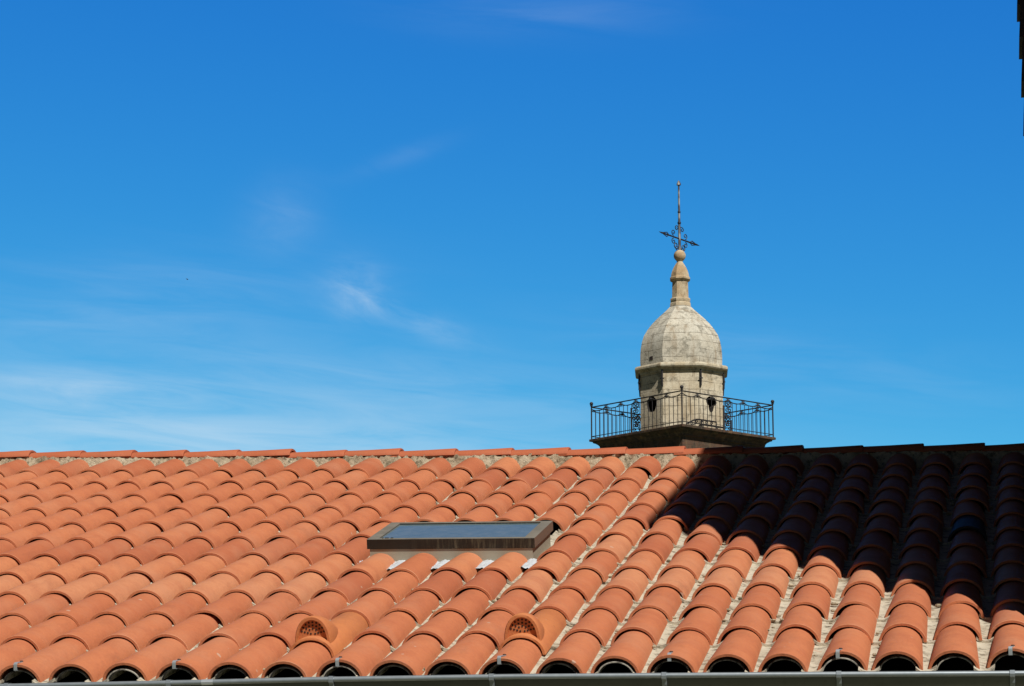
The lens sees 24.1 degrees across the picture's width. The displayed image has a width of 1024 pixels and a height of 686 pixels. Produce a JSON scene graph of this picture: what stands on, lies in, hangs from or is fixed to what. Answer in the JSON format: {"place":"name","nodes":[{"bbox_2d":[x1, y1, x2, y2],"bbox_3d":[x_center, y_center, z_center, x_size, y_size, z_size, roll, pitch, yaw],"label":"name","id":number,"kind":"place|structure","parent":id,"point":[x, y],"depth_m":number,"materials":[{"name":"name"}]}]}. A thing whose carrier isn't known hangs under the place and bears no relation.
{"place":"outdoors","nodes":[
{"label":"outdoors","id":0,"kind":"place"},
{"bbox_2d":[0,443,1023,685],"bbox_3d":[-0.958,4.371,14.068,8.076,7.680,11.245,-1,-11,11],"label":"house","id":1,"kind":"structure","parent":0,"point":[859,565],"depth_m":10.90,"materials":[{"name":"ceramic"}]},
{"bbox_2d":[0,0,1023,452],"label":"sky","id":2,"kind":"structure","parent":0,"point":[408,225],"materials":[{"name":"blue"}]},
{"bbox_2d":[589,181,775,448],"bbox_3d":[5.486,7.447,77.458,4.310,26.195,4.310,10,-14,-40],"label":"bell tower","id":3,"kind":"structure","parent":0,"point":[681,371],"depth_m":77.54,"materials":[{"name":"stone"}]},
{"bbox_2d":[1017,0,1023,135],"bbox_3d":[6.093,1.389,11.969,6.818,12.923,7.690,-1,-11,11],"label":"neighbouring house","id":4,"kind":"structure","parent":0,"point":[1020,11],"depth_m":16.54,"materials":[{"name":"stone"}]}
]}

